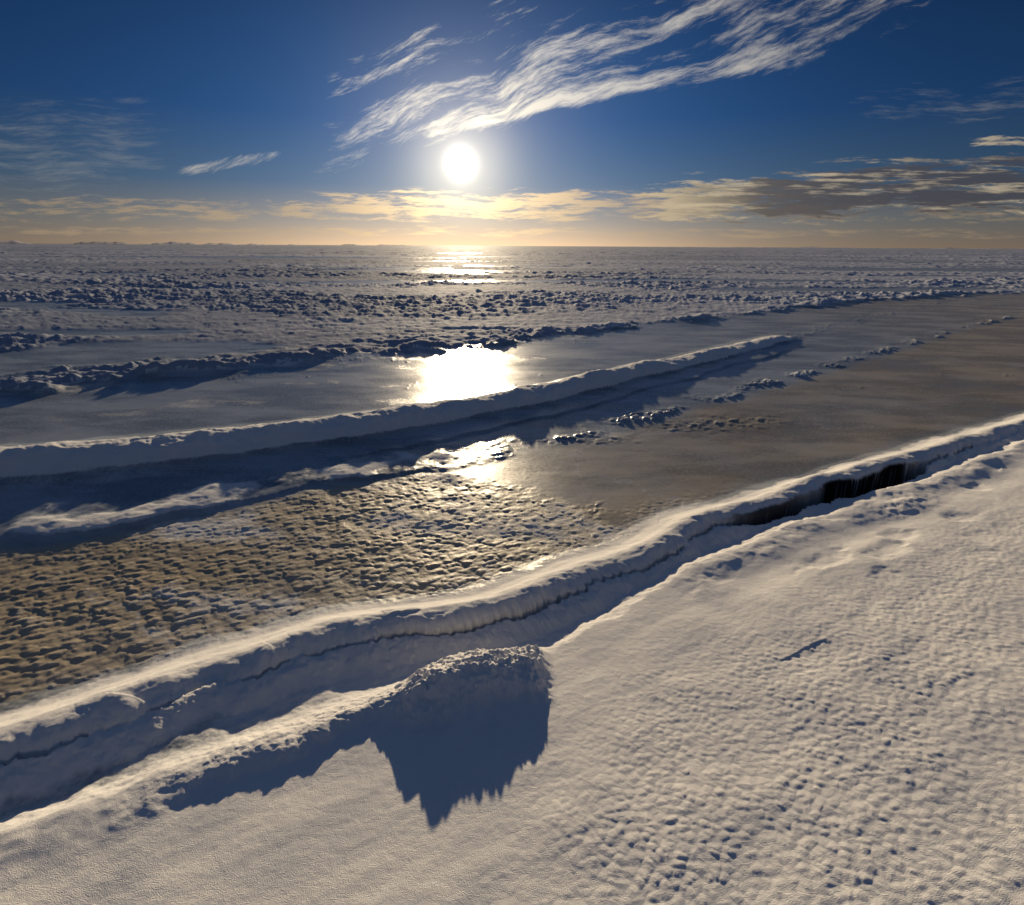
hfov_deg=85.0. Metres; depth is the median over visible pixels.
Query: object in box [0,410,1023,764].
pressure ridge
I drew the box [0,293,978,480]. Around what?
snow berm
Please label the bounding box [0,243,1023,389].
pack ice
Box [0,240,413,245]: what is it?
hills
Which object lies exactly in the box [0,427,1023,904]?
snow bank
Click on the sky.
(618, 123)
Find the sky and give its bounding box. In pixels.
[0,0,1023,248]
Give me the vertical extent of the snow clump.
0.282 m
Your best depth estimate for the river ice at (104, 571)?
7.24 m
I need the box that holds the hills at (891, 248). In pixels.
[712,246,1023,248]
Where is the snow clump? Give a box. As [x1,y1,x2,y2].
[369,645,553,728]
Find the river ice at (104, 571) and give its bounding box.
[0,291,1023,701]

